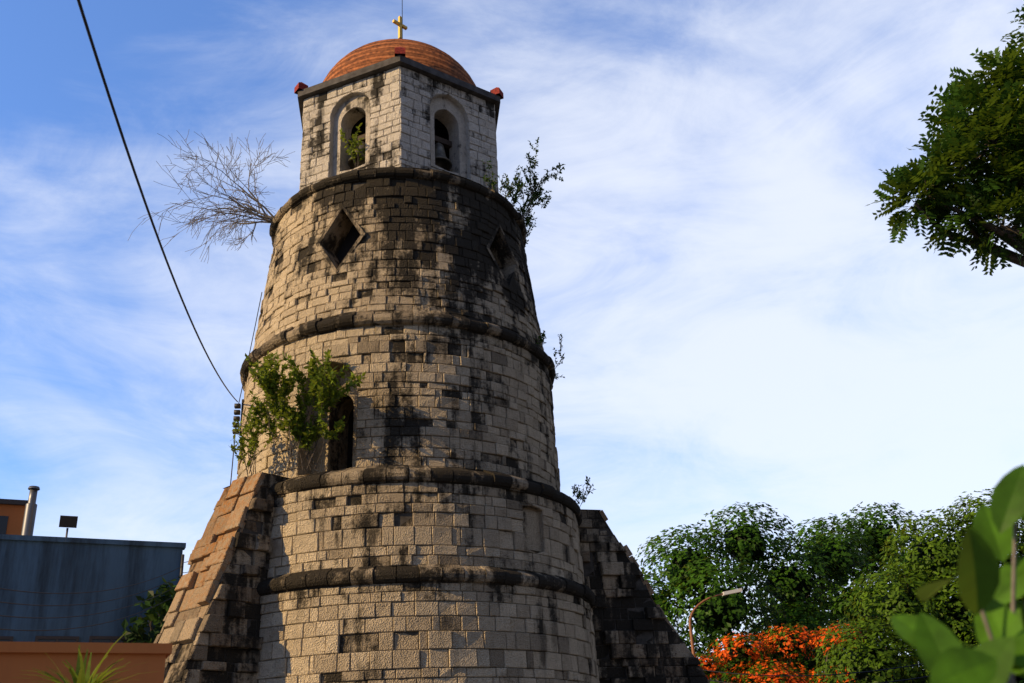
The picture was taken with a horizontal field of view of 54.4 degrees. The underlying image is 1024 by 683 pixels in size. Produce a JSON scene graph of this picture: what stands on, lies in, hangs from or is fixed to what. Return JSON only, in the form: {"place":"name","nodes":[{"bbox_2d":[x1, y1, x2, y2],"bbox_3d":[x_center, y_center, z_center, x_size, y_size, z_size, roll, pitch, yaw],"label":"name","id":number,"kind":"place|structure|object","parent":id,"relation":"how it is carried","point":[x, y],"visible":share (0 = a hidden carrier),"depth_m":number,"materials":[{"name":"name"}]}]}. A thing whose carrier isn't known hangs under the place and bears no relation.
{"place":"outdoors","nodes":[
{"label":"outdoors","id":0,"kind":"place"},
{"bbox_2d":[0,641,172,682],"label":"terracotta wall","id":1,"kind":"structure","parent":0,"point":[17,659],"depth_m":7.96,"materials":[{"name":"orange paint"}]},
{"bbox_2d":[0,534,185,642],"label":"blue grey building","id":2,"kind":"structure","parent":0,"point":[45,564],"depth_m":23.97,"materials":[{"name":"grey"}]},
{"bbox_2d":[0,499,27,534],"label":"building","id":3,"kind":"structure","parent":2,"relation":"on","point":[12,511],"depth_m":25.38,"materials":[{"name":"paint"}]},
{"bbox_2d":[21,486,77,540],"bbox_3d":[-11.283,4.236,24.395,1.244,1.360,0.277,3,-25,-14],"label":"chimney and floodlight","id":4,"kind":"object","parent":2,"relation":"on","point":[68,522],"visible":1,"depth_m":24.29,"materials":[{"name":"silver metal"}]},
{"bbox_2d":[121,577,180,642],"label":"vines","id":5,"kind":"object","parent":2,"relation":"attached to","point":[136,635],"visible":0.25,"depth_m":24.06,"materials":[{"name":"green plant"}]},
{"bbox_2d":[0,0,1023,671],"label":"sky","id":6,"kind":"structure","parent":0,"point":[714,271],"materials":[{"name":"blue"}]},
{"bbox_2d":[866,4,1023,275],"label":"tree","id":7,"kind":"object","parent":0,"point":[988,195],"depth_m":10.42,"materials":[{"name":"green plant"}]},
{"bbox_2d":[891,464,1023,682],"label":"leaves","id":8,"kind":"object","parent":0,"point":[983,579],"depth_m":2.10,"materials":[{"name":"green plant"}]},
{"label":"ground","id":9,"kind":"structure","parent":0,"visible":0},
{"bbox_2d":[21,631,157,682],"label":"spiky yucca","id":10,"kind":"object","parent":9,"relation":"on","point":[79,676],"visible":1,"depth_m":7.45,"materials":[{"name":"green plant"}]},
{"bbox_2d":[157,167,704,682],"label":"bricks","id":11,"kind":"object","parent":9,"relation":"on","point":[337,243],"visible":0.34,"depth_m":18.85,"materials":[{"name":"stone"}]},
{"bbox_2d":[229,123,365,476],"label":"climbing plants","id":12,"kind":"object","parent":11,"relation":"attached to","point":[272,380],"depth_m":17.80,"materials":[{"name":"green plant"}]},
{"bbox_2d":[299,66,498,192],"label":"belfry wall","id":13,"kind":"structure","parent":11,"relation":"on","point":[400,132],"depth_m":22.38,"materials":[{"name":"white stone"}]},
{"bbox_2d":[298,55,499,129],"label":"roof cornice","id":14,"kind":"structure","parent":13,"relation":"on","point":[389,64],"depth_m":22.85,"materials":[{"name":"grey stone"}]},
{"bbox_2d":[323,39,475,85],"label":"dome roof","id":15,"kind":"structure","parent":14,"relation":"on","point":[371,53],"depth_m":23.46,"materials":[{"name":"orange tile"}]},
{"bbox_2d":[392,0,406,38],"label":"cross","id":16,"kind":"object","parent":15,"relation":"on","point":[400,24],"visible":0.55,"depth_m":26.05,"materials":[{"name":"gold metal"}]},
{"bbox_2d":[294,47,503,99],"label":"roof corner ornaments","id":17,"kind":"object","parent":13,"relation":"on","point":[299,86],"visible":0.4,"depth_m":23.27},
{"bbox_2d":[329,92,470,179],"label":"arched window frames","id":18,"kind":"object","parent":13,"relation":"in","point":[448,116],"visible":0.28,"depth_m":22.74,"materials":[{"name":"grey stone"}]},
{"bbox_2d":[348,134,451,169],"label":"bells","id":19,"kind":"object","parent":13,"relation":"on","point":[442,160],"visible":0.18,"depth_m":22.68,"materials":[{"name":"brown metal"}]},
{"bbox_2d":[154,167,709,682],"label":"stone tower","id":20,"kind":"structure","parent":9,"relation":"on","point":[548,591],"depth_m":18.15,"materials":[{"name":"beige stone"}]},
{"bbox_2d":[128,130,292,262],"bbox_3d":[-6.602,-3.517,22.453,3.305,3.819,2.180,20,-33,-41],"label":"bare tree","id":21,"kind":"object","parent":20,"relation":"attached to","point":[265,217],"visible":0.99,"depth_m":22.47,"materials":[{"name":"grey plant"}]},
{"bbox_2d":[482,137,595,505],"bbox_3d":[0.632,-0.610,21.779,1.573,8.442,3.444,-9,-25,12],"label":"ledge shrub","id":22,"kind":"object","parent":20,"relation":"on","point":[507,186],"depth_m":22.92,"materials":[{"name":"green plant"}]},
{"bbox_2d":[689,588,741,656],"bbox_3d":[8.035,13.496,37.207,2.296,8.350,0.260,0,-24,-6],"label":"street lamp","id":23,"kind":"object","parent":9,"relation":"on","point":[730,592],"visible":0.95,"depth_m":38.55,"materials":[{"name":"white metal"}]},
{"bbox_2d":[674,530,827,671],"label":"tree","id":24,"kind":"object","parent":9,"relation":"on","point":[786,602],"visible":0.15,"depth_m":44.58,"materials":[{"name":"green plant"}]},
{"bbox_2d":[634,502,874,682],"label":"tree","id":25,"kind":"object","parent":9,"relation":"on","point":[690,569],"visible":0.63,"depth_m":43.64,"materials":[{"name":"green plant"}]},
{"bbox_2d":[694,621,892,682],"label":"flame tree","id":26,"kind":"object","parent":9,"relation":"on","point":[787,643],"depth_m":36.87,"materials":[{"name":"orange plant"}]},
{"bbox_2d":[845,503,1018,682],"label":"cottonwood tree","id":27,"kind":"object","parent":9,"relation":"on","point":[886,618],"visible":0.06,"depth_m":31.86,"materials":[{"name":"green plant"}]},
{"bbox_2d":[812,488,1023,682],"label":"tree","id":28,"kind":"object","parent":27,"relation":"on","point":[935,559],"visible":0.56,"depth_m":31.12,"materials":[{"name":"green plant"}]},
{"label":"tree wood","id":29,"kind":"object","parent":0,"visible":0},
{"bbox_2d":[747,500,956,682],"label":"tree","id":30,"kind":"object","parent":29,"relation":"attached to","point":[875,535],"visible":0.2,"depth_m":52.08,"materials":[{"name":"green plant"}]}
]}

